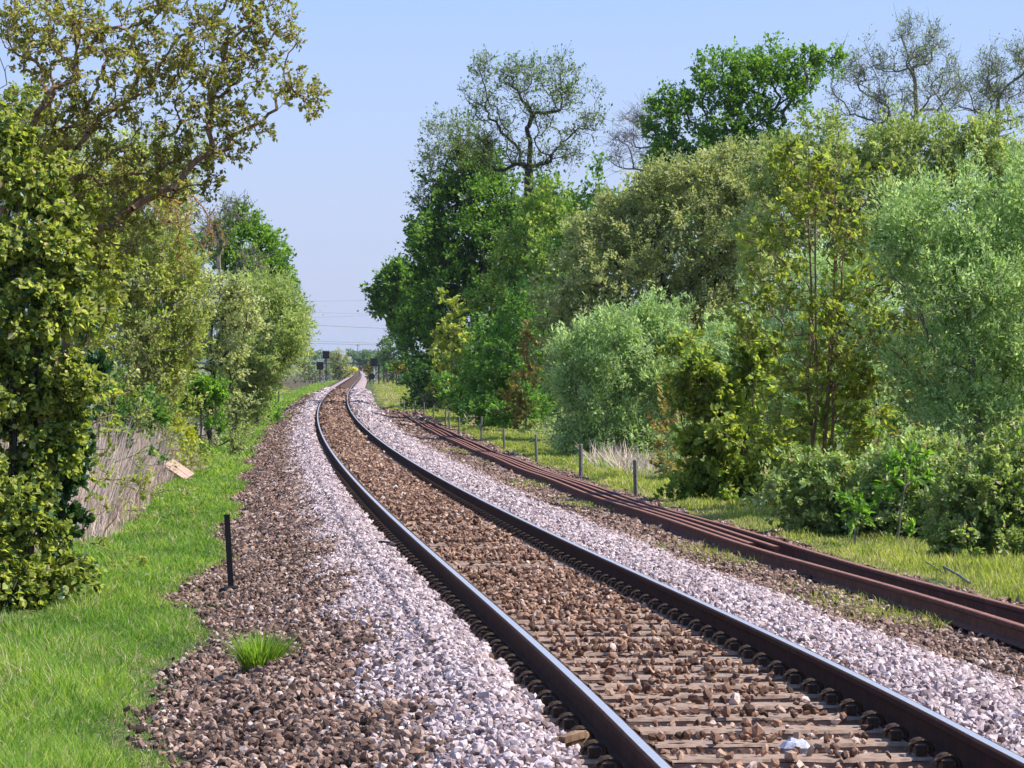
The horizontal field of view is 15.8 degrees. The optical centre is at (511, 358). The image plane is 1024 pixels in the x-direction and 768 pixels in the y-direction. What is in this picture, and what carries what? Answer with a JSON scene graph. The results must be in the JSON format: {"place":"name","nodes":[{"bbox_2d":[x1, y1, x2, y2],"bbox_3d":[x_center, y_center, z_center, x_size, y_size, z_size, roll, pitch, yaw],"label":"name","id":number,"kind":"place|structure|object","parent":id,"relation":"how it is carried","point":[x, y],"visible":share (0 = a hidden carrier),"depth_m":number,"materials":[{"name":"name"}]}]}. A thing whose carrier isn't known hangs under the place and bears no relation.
{"place":"outdoors","nodes":[
{"label":"outdoors","id":0,"kind":"place"},
{"bbox_2d":[0,361,1023,767],"bbox_3d":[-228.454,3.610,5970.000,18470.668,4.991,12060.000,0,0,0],"label":"ground","id":1,"kind":"structure","parent":0,"point":[296,383],"depth_m":34.12,"materials":[{"name":"brown soil"}]},
{"bbox_2d":[0,93,114,611],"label":"sycamore bush","id":2,"kind":"object","parent":1,"relation":"on","point":[65,385],"visible":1,"depth_m":36.31,"materials":[{"name":"green plant"}]},
{"bbox_2d":[38,344,113,566],"bbox_3d":[-4.529,1.213,38.027,0.883,2.734,0.894,0,0,0],"label":"ivy stem","id":3,"kind":"object","parent":1,"relation":"on","point":[71,485],"visible":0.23,"depth_m":37.95,"materials":[{"name":"green plant"}]},
{"bbox_2d":[1,74,180,578],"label":"sycamore tree","id":4,"kind":"object","parent":1,"relation":"on","point":[94,200],"visible":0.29,"depth_m":40.90,"materials":[{"name":"green plant"}]},
{"bbox_2d":[143,179,228,280],"bbox_3d":[-3.568,-1.389,39.994,0.821,1.113,0.691,0,0,-28],"label":"hanging branch","id":5,"kind":"object","parent":4,"relation":"hanging from","point":[185,218],"visible":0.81,"depth_m":40.00,"materials":[{"name":"green plant"}]},
{"bbox_2d":[0,399,185,552],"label":"dead reeds","id":6,"kind":"object","parent":1,"relation":"on","point":[102,522],"visible":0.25,"depth_m":62.24,"materials":[{"name":"beige plant"}]},
{"bbox_2d":[0,216,213,436],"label":"dark shrub","id":7,"kind":"object","parent":1,"relation":"on","point":[197,236],"depth_m":134.52,"materials":[{"name":"green plant"}]},
{"bbox_2d":[1,99,216,520],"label":"fine leaved tree","id":8,"kind":"object","parent":1,"relation":"on","point":[141,415],"visible":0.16,"depth_m":59.92,"materials":[{"name":"green plant"}]},
{"bbox_2d":[45,330,180,474],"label":"dark shrub","id":9,"kind":"object","parent":1,"relation":"on","point":[164,417],"visible":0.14,"depth_m":71.86,"materials":[{"name":"green plant"}]},
{"bbox_2d":[92,207,220,472],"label":"field maple","id":10,"kind":"object","parent":1,"relation":"on","point":[165,290],"visible":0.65,"depth_m":87.71,"materials":[{"name":"green plant"}]},
{"bbox_2d":[0,0,332,276],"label":"sycamore tree","id":11,"kind":"object","parent":1,"relation":"on","point":[101,29],"visible":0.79,"depth_m":37.87,"materials":[{"name":"green plant"}]},
{"bbox_2d":[0,380,338,767],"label":"grass","id":12,"kind":"structure","parent":1,"relation":"on","point":[86,755],"depth_m":31.37,"materials":[{"name":"green plant"}]},
{"bbox_2d":[153,411,203,459],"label":"yellow shrub","id":13,"kind":"object","parent":1,"relation":"on","point":[189,434],"visible":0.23,"depth_m":93.89,"materials":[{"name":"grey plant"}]},
{"bbox_2d":[165,459,194,479],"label":"plank","id":14,"kind":"object","parent":1,"relation":"on","point":[183,472],"visible":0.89,"depth_m":84.96,"materials":[{"name":"beige wood"}]},
{"bbox_2d":[174,367,232,455],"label":"hazel bush","id":15,"kind":"object","parent":1,"relation":"on","point":[217,395],"visible":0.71,"depth_m":103.83,"materials":[{"name":"green plant"}]},
{"bbox_2d":[158,252,274,456],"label":"blossom shrub","id":16,"kind":"object","parent":1,"relation":"on","point":[237,293],"visible":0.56,"depth_m":105.78,"materials":[{"name":"green plant"}]},
{"bbox_2d":[218,514,238,592],"bbox_3d":[-2.878,2.025,37.538,0.251,0.872,0.190,0,0,0],"label":"marker stake","id":17,"kind":"object","parent":1,"relation":"on","point":[231,585],"visible":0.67,"depth_m":37.53,"materials":[{"name":"black paint"}]},
{"bbox_2d":[183,191,278,425],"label":"bare tree","id":18,"kind":"object","parent":1,"relation":"on","point":[216,234],"visible":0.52,"depth_m":149.86,"materials":[{"name":"grey plant"}]},
{"bbox_2d":[199,199,308,425],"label":"oak tree","id":19,"kind":"object","parent":1,"relation":"on","point":[266,236],"visible":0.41,"depth_m":164.49,"materials":[{"name":"green plant"}]},
{"bbox_2d":[186,258,322,436],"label":"pale willow","id":20,"kind":"object","parent":1,"relation":"on","point":[290,332],"visible":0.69,"depth_m":127.48,"materials":[{"name":"green plant"}]},
{"bbox_2d":[123,391,487,767],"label":"cess ballast","id":21,"kind":"structure","parent":1,"relation":"on","point":[293,688],"depth_m":24.91,"materials":[{"name":"brown gravel"}]},
{"bbox_2d":[216,625,312,670],"bbox_3d":[-1.736,2.022,25.769,0.669,0.326,0.661,0,0,34],"label":"grass tuft","id":22,"kind":"object","parent":21,"relation":"on","point":[258,651],"visible":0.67,"depth_m":25.68,"materials":[{"name":"green plant"}]},
{"bbox_2d":[293,360,334,382],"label":"hedge","id":23,"kind":"object","parent":1,"relation":"on","point":[310,367],"visible":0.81,"depth_m":619.92,"materials":[{"name":"green plant"}]},
{"bbox_2d":[327,347,355,379],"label":"willow","id":24,"kind":"object","parent":1,"relation":"on","point":[340,370],"visible":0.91,"depth_m":639.58,"materials":[{"name":"green plant"}]},
{"bbox_2d":[353,349,375,371],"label":"tree","id":25,"kind":"object","parent":1,"relation":"on","point":[364,356],"visible":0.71,"depth_m":1298.86,"materials":[{"name":"green plant"}]},
{"bbox_2d":[357,252,426,389],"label":"oak tree","id":26,"kind":"object","parent":1,"relation":"on","point":[394,275],"visible":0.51,"depth_m":261.25,"materials":[{"name":"green plant"}]},
{"bbox_2d":[375,335,411,380],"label":"tree","id":27,"kind":"object","parent":1,"relation":"on","point":[386,351],"visible":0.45,"depth_m":559.40,"materials":[{"name":"green plant"}]},
{"bbox_2d":[276,386,587,767],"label":"shoulder ballast","id":28,"kind":"structure","parent":1,"relation":"on","point":[506,717],"depth_m":22.72,"materials":[{"name":"grey gravel"}]},
{"bbox_2d":[550,730,590,747],"bbox_3d":[0.259,1.783,17.075,0.218,0.096,0.124,-12,3,-12],"label":"wood chunk","id":29,"kind":"object","parent":28,"relation":"on","point":[579,737],"visible":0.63,"depth_m":17.05,"materials":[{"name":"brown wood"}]},
{"bbox_2d":[424,287,475,411],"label":"birch sapling","id":30,"kind":"object","parent":1,"relation":"on","point":[455,332],"visible":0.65,"depth_m":194.83,"materials":[{"name":"green plant"}]},
{"bbox_2d":[403,102,504,284],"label":"ash tree","id":31,"kind":"object","parent":1,"relation":"on","point":[452,142],"visible":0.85,"depth_m":214.56,"materials":[{"name":"green plant"}]},
{"bbox_2d":[431,368,477,413],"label":"mixed shrub","id":32,"kind":"object","parent":1,"relation":"on","point":[458,393],"visible":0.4,"depth_m":184.93,"materials":[{"name":"green plant"}]},
{"bbox_2d":[394,345,539,409],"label":"dark shrub","id":33,"kind":"object","parent":1,"relation":"on","point":[419,379],"visible":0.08,"depth_m":204.37,"materials":[{"name":"green plant"}]},
{"bbox_2d":[382,132,581,408],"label":"oak tree","id":34,"kind":"object","parent":1,"relation":"on","point":[446,260],"visible":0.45,"depth_m":213.61,"materials":[{"name":"green plant"}]},
{"bbox_2d":[452,319,511,420],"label":"mixed shrub","id":35,"kind":"object","parent":1,"relation":"on","point":[471,347],"visible":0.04,"depth_m":164.69,"materials":[{"name":"green plant"}]},
{"bbox_2d":[405,552,568,562],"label":"sleeper","id":36,"kind":"object","parent":1,"relation":"on","point":[499,561],"visible":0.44,"depth_m":36.28,"materials":[{"name":"wood"}]},
{"bbox_2d":[407,555,574,565],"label":"sleeper","id":37,"kind":"object","parent":1,"relation":"on","point":[529,564],"visible":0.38,"depth_m":35.63,"materials":[{"name":"concrete"}]},
{"bbox_2d":[316,373,672,767],"bbox_3d":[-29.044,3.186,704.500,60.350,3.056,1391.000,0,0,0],"label":"running rail","id":38,"kind":"object","parent":1,"relation":"on","point":[620,738],"visible":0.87,"depth_m":21.48,"materials":[{"name":"grey metal"}]},
{"bbox_2d":[409,558,580,569],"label":"sleeper","id":39,"kind":"object","parent":1,"relation":"on","point":[543,567],"visible":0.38,"depth_m":34.99,"materials":[{"name":"wood"}]},
{"bbox_2d":[444,273,556,428],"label":"hazel bush","id":40,"kind":"object","parent":1,"relation":"on","point":[482,373],"visible":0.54,"depth_m":149.41,"materials":[{"name":"green plant"}]},
{"bbox_2d":[483,397,529,428],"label":"mixed shrub","id":41,"kind":"object","parent":1,"relation":"on","point":[499,406],"visible":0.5,"depth_m":144.80,"materials":[{"name":"green plant"}]},
{"bbox_2d":[492,319,543,429],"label":"leafy sapling","id":42,"kind":"object","parent":1,"relation":"on","point":[519,413],"visible":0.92,"depth_m":139.79,"materials":[{"name":"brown plant"}]},
{"bbox_2d":[456,164,590,415],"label":"mixed shrub","id":43,"kind":"object","parent":1,"relation":"on","point":[537,206],"visible":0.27,"depth_m":169.37,"materials":[{"name":"green plant"}]},
{"bbox_2d":[433,582,628,595],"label":"sleeper","id":44,"kind":"object","parent":1,"relation":"on","point":[620,588],"visible":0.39,"depth_m":30.44,"materials":[{"name":"metal"}]},
{"bbox_2d":[449,40,614,346],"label":"ash tree","id":45,"kind":"object","parent":1,"relation":"on","point":[487,140],"visible":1,"depth_m":204.88,"materials":[{"name":"green plant"}]},
{"bbox_2d":[437,586,636,599],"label":"sleeper","id":46,"kind":"object","parent":1,"relation":"on","point":[628,591],"visible":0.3,"depth_m":29.84,"materials":[{"name":"wood"}]},
{"bbox_2d":[440,590,645,604],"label":"sleeper","id":47,"kind":"object","parent":1,"relation":"on","point":[498,602],"visible":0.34,"depth_m":29.13,"materials":[{"name":"wood"}]},
{"bbox_2d":[445,594,653,608],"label":"sleeper","id":48,"kind":"object","parent":1,"relation":"on","point":[646,600],"visible":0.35,"depth_m":28.52,"materials":[{"name":"metal"}]},
{"bbox_2d":[449,599,662,613],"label":"sleeper","id":49,"kind":"object","parent":1,"relation":"on","point":[655,606],"visible":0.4,"depth_m":27.83,"materials":[{"name":"metal"}]},
{"bbox_2d":[454,603,672,619],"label":"sleeper","id":50,"kind":"object","parent":1,"relation":"on","point":[664,611],"visible":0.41,"depth_m":27.19,"materials":[{"name":"metal"}]},
{"bbox_2d":[459,608,682,624],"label":"sleeper","id":51,"kind":"object","parent":1,"relation":"on","point":[674,618],"visible":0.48,"depth_m":26.52,"materials":[{"name":"concrete"}]},
{"bbox_2d":[402,411,754,545],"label":"spare rail","id":52,"kind":"object","parent":1,"relation":"on","point":[582,488],"visible":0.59,"depth_m":63.18,"materials":[{"name":"metal"}]},
{"bbox_2d":[464,614,693,631],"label":"sleeper","id":53,"kind":"object","parent":1,"relation":"on","point":[685,622],"visible":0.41,"depth_m":25.91,"materials":[{"name":"metal"}]},
{"bbox_2d":[470,619,705,636],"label":"sleeper","id":54,"kind":"object","parent":1,"relation":"on","point":[693,632],"visible":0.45,"depth_m":25.21,"materials":[{"name":"concrete"}]},
{"bbox_2d":[567,150,616,353],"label":"poplar sapling","id":55,"kind":"object","parent":1,"relation":"on","point":[598,169],"visible":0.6,"depth_m":149.89,"materials":[{"name":"green plant"}]},
{"bbox_2d":[426,423,779,552],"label":"spare rail","id":56,"kind":"object","parent":1,"relation":"on","point":[766,546],"visible":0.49,"depth_m":55.43,"materials":[{"name":"metal"}]},
{"bbox_2d":[481,631,729,650],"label":"sleeper","id":57,"kind":"object","parent":1,"relation":"on","point":[721,641],"visible":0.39,"depth_m":23.98,"materials":[{"name":"wood"}]},
{"bbox_2d":[519,177,702,414],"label":"dark shrub","id":58,"kind":"object","parent":1,"relation":"on","point":[540,257],"visible":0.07,"depth_m":159.74,"materials":[{"name":"green plant"}]},
{"bbox_2d":[488,638,743,658],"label":"sleeper","id":59,"kind":"object","parent":1,"relation":"on","point":[689,653],"visible":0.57,"depth_m":23.27,"materials":[{"name":"wood"}]},
{"bbox_2d":[312,387,922,767],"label":"crib ballast","id":60,"kind":"structure","parent":1,"relation":"on","point":[395,488],"depth_m":27.32,"materials":[{"name":"gravel"}]},
{"bbox_2d":[779,737,809,753],"bbox_3d":[1.328,1.819,17.301,0.146,0.075,0.127,0,0,-21],"label":"crumpled plastic bag","id":61,"kind":"object","parent":60,"relation":"on","point":[790,743],"visible":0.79,"depth_m":17.26,"materials":[{"name":"white plastic"}]},
{"bbox_2d":[563,447,672,476],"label":"green weeds","id":62,"kind":"object","parent":1,"relation":"on","point":[604,464],"visible":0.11,"depth_m":87.95,"materials":[{"name":"green plant"}]},
{"bbox_2d":[569,437,674,476],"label":"dead stalks","id":63,"kind":"object","parent":1,"relation":"on","point":[628,456],"visible":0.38,"depth_m":87.61,"materials":[{"name":"beige plant"}]},
{"bbox_2d":[527,280,725,457],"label":"grey willow","id":64,"kind":"object","parent":1,"relation":"on","point":[651,326],"visible":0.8,"depth_m":99.47,"materials":[{"name":"green plant"}]},
{"bbox_2d":[475,625,787,643],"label":"sleeper","id":65,"kind":"object","parent":1,"relation":"on","point":[708,634],"visible":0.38,"depth_m":24.62,"materials":[{"name":"concrete"}]},
{"bbox_2d":[439,645,825,665],"bbox_3d":[0.821,1.885,22.700,2.600,0.223,0.242,0,0,-4],"label":"sleeper","id":66,"kind":"object","parent":1,"relation":"on","point":[746,658],"visible":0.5,"depth_m":22.65,"materials":[{"name":"wood"}]},
{"bbox_2d":[595,88,675,295],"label":"bare tree","id":67,"kind":"object","parent":1,"relation":"on","point":[626,137],"visible":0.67,"depth_m":199.79,"materials":[{"name":"grey plant"}]},
{"bbox_2d":[503,652,772,674],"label":"sleeper","id":68,"kind":"object","parent":1,"relation":"on","point":[697,668],"visible":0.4,"depth_m":21.98,"materials":[{"name":"concrete"}]},
{"bbox_2d":[474,688,843,714],"bbox_3d":[1.052,1.860,19.450,2.600,0.223,0.243,0,0,-4],"label":"sleeper","id":69,"kind":"object","parent":1,"relation":"on","point":[830,704],"visible":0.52,"depth_m":19.38,"materials":[{"name":"wood"}]},
{"bbox_2d":[518,130,808,435],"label":"hawthorn tree","id":70,"kind":"object","parent":1,"relation":"on","point":[644,225],"visible":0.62,"depth_m":121.09,"materials":[{"name":"green plant"}]},
{"bbox_2d":[515,669,817,693],"bbox_3d":[0.960,1.869,20.750,2.600,0.223,0.243,0,0,-5],"label":"sleeper","id":71,"kind":"object","parent":1,"relation":"on","point":[794,683],"visible":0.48,"depth_m":20.69,"materials":[{"name":"wood"}]},
{"bbox_2d":[647,362,687,475],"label":"leafy sapling","id":72,"kind":"object","parent":1,"relation":"on","point":[665,427],"visible":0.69,"depth_m":79.91,"materials":[{"name":"green plant"}]},
{"bbox_2d":[526,678,824,702],"bbox_3d":[1.006,1.864,20.100,2.600,0.223,0.242,0,0,-4],"label":"sleeper","id":73,"kind":"object","parent":1,"relation":"on","point":[811,693],"visible":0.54,"depth_m":20.02,"materials":[{"name":"concrete"}]},
{"bbox_2d":[346,370,1023,767],"bbox_3d":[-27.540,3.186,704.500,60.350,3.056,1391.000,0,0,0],"label":"running rail","id":74,"kind":"object","parent":1,"relation":"on","point":[966,746],"visible":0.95,"depth_m":21.44,"materials":[{"name":"brown metal"}]},
{"bbox_2d":[349,387,1023,756],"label":"shoulder ballast","id":75,"kind":"structure","parent":1,"relation":"on","point":[991,707],"depth_m":26.92,"materials":[{"name":"grey gravel"}]},
{"bbox_2d":[509,660,869,683],"bbox_3d":[0.914,1.873,21.400,2.600,0.223,0.242,0,0,-4],"label":"sleeper","id":76,"kind":"object","parent":1,"relation":"on","point":[746,678],"visible":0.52,"depth_m":21.32,"materials":[{"name":"wood"}]},
{"bbox_2d":[408,386,971,506],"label":"undergrowth","id":77,"kind":"object","parent":1,"relation":"on","point":[537,429],"visible":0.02,"depth_m":131.42,"materials":[{"name":"green plant"}]},
{"bbox_2d":[372,379,1023,600],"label":"grass","id":78,"kind":"structure","parent":1,"relation":"on","point":[1004,569],"depth_m":49.39,"materials":[{"name":"green plant"}]},
{"bbox_2d":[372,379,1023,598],"bbox_3d":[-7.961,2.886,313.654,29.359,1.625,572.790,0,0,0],"label":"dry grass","id":79,"kind":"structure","parent":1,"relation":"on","point":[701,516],"depth_m":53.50,"materials":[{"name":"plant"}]},
{"bbox_2d":[375,407,1023,690],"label":"cess ballast","id":80,"kind":"structure","parent":1,"relation":"on","point":[971,647],"depth_m":39.51,"materials":[{"name":"gravel"}]},
{"bbox_2d":[444,448,954,629],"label":"weeds","id":81,"kind":"object","parent":1,"relation":"on","point":[828,590],"visible":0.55,"depth_m":34.16,"materials":[{"name":"green plant"}]},
{"bbox_2d":[542,698,865,727],"bbox_3d":[1.099,1.857,18.800,2.600,0.223,0.242,0,0,-5],"label":"sleeper","id":82,"kind":"object","parent":1,"relation":"on","point":[853,715],"visible":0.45,"depth_m":18.72,"materials":[{"name":"wood"}]},
{"bbox_2d":[397,410,1023,648],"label":"spare rail","id":83,"kind":"object","parent":1,"relation":"on","point":[1006,631],"visible":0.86,"depth_m":37.42,"materials":[{"name":"metal"}]},
{"bbox_2d":[427,420,1023,623],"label":"spare rail","id":84,"kind":"object","parent":1,"relation":"on","point":[1009,611],"visible":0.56,"depth_m":38.06,"materials":[{"name":"metal"}]},
{"bbox_2d":[649,309,802,502],"bbox_3d":[3.910,0.906,63.994,3.085,3.553,2.126,0,0,0],"label":"sycamore bush","id":85,"kind":"object","parent":1,"relation":"on","point":[705,382],"visible":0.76,"depth_m":63.71,"materials":[{"name":"green plant"}]},
{"bbox_2d":[634,30,849,371],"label":"maple tree","id":86,"kind":"object","parent":1,"relation":"on","point":[760,66],"visible":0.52,"depth_m":171.55,"materials":[{"name":"green plant"}]},
{"bbox_2d":[498,723,1009,755],"bbox_3d":[1.192,1.853,17.500,2.600,0.223,0.243,0,0,-4],"label":"sleeper","id":87,"kind":"object","parent":1,"relation":"on","point":[895,742],"visible":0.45,"depth_m":17.43,"materials":[{"name":"wood"}]},
{"bbox_2d":[578,737,939,767],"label":"sleeper","id":88,"kind":"object","parent":1,"relation":"on","point":[921,756],"visible":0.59,"depth_m":16.77,"materials":[{"name":"wood"}]},
{"bbox_2d":[556,710,970,740],"bbox_3d":[1.145,1.855,18.150,2.600,0.223,0.243,0,0,-4],"label":"sleeper","id":89,"kind":"object","parent":1,"relation":"on","point":[843,731],"visible":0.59,"depth_m":18.08,"materials":[{"name":"wood"}]},
{"bbox_2d":[639,221,915,471],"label":"grey willow","id":90,"kind":"object","parent":1,"relation":"on","point":[715,327],"visible":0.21,"depth_m":77.68,"materials":[{"name":"green plant"}]},
{"bbox_2d":[593,752,961,767],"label":"sleeper","id":91,"kind":"object","parent":1,"relation":"on","point":[942,761],"visible":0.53,"depth_m":16.21,"materials":[{"name":"metal"}]},
{"bbox_2d":[533,137,1023,424],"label":"backing tree","id":92,"kind":"object","parent":1,"relation":"on","point":[559,241],"depth_m":139.52,"materials":[{"name":"green plant"}]},
{"bbox_2d":[707,122,929,507],"bbox_3d":[5.074,-0.644,59.984,3.801,6.461,2.599,0,0,0],"label":"sycamore sapling","id":93,"kind":"object","parent":1,"relation":"on","point":[848,378],"visible":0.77,"depth_m":59.90,"materials":[{"name":"green plant"}]},
{"bbox_2d":[746,381,951,491],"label":"mixed shrub","id":94,"kind":"object","parent":1,"relation":"on","point":[837,426],"visible":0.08,"depth_m":65.87,"materials":[{"name":"green plant"}]},
{"bbox_2d":[833,486,875,543],"bbox_3d":[4.317,2.040,46.498,0.492,0.868,0.519,0,0,30],"label":"elder sapling","id":95,"kind":"object","parent":1,"relation":"on","point":[857,509],"visible":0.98,"depth_m":46.49,"materials":[{"name":"green plant"}]},
{"bbox_2d":[738,416,982,538],"bbox_3d":[4.770,1.654,50.080,3.398,1.764,1.731,0,0,0],"label":"bramble thicket","id":96,"kind":"object","parent":1,"relation":"on","point":[813,483],"visible":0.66,"depth_m":49.72,"materials":[{"name":"green plant"}]},
{"bbox_2d":[717,96,1023,435],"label":"hawthorn tree","id":97,"kind":"object","parent":1,"relation":"on","point":[875,150],"visible":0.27,"depth_m":103.44,"materials":[{"name":"green plant"}]},
{"bbox_2d":[820,3,985,390],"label":"bare ash tree","id":98,"kind":"object","parent":1,"relation":"on","point":[878,97],"visible":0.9,"depth_m":184.72,"materials":[{"name":"grey plant"}]},
{"bbox_2d":[866,440,940,539],"bbox_3d":[5.229,1.785,48.931,0.866,1.420,1.148,0,0,31],"label":"elder sapling","id":99,"kind":"object","parent":1,"relation":"on","point":[895,463],"visible":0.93,"depth_m":48.89,"materials":[{"name":"green plant"}]},
{"bbox_2d":[877,259,954,443],"bbox_3d":[6.464,0.380,59.087,1.287,4.284,1.682,0,0,-28],"label":"sycamore sapling","id":100,"kind":"object","parent":1,"relation":"on","point":[911,322],"visible":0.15,"depth_m":59.03,"materials":[{"name":"green plant"}]},
{"bbox_2d":[838,117,1023,510],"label":"grey willow","id":101,"kind":"object","parent":1,"relation":"on","point":[982,256],"visible":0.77,"depth_m":56.56,"materials":[{"name":"green plant"}]},
{"bbox_2d":[912,406,1023,558],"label":"bramble thicket","id":102,"kind":"object","parent":1,"relation":"on","point":[993,515],"visible":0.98,"depth_m":43.54,"materials":[{"name":"green plant"}]},
{"bbox_2d":[929,29,1023,369],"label":"bare ash tree","id":103,"kind":"object","parent":1,"relation":"on","point":[998,93],"visible":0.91,"depth_m":189.79,"materials":[{"name":"grey plant"}]},
{"bbox_2d":[0,0,1023,357],"label":"sky","id":104,"kind":"structure","parent":0,"point":[336,184],"materials":[{"name":"blue"}]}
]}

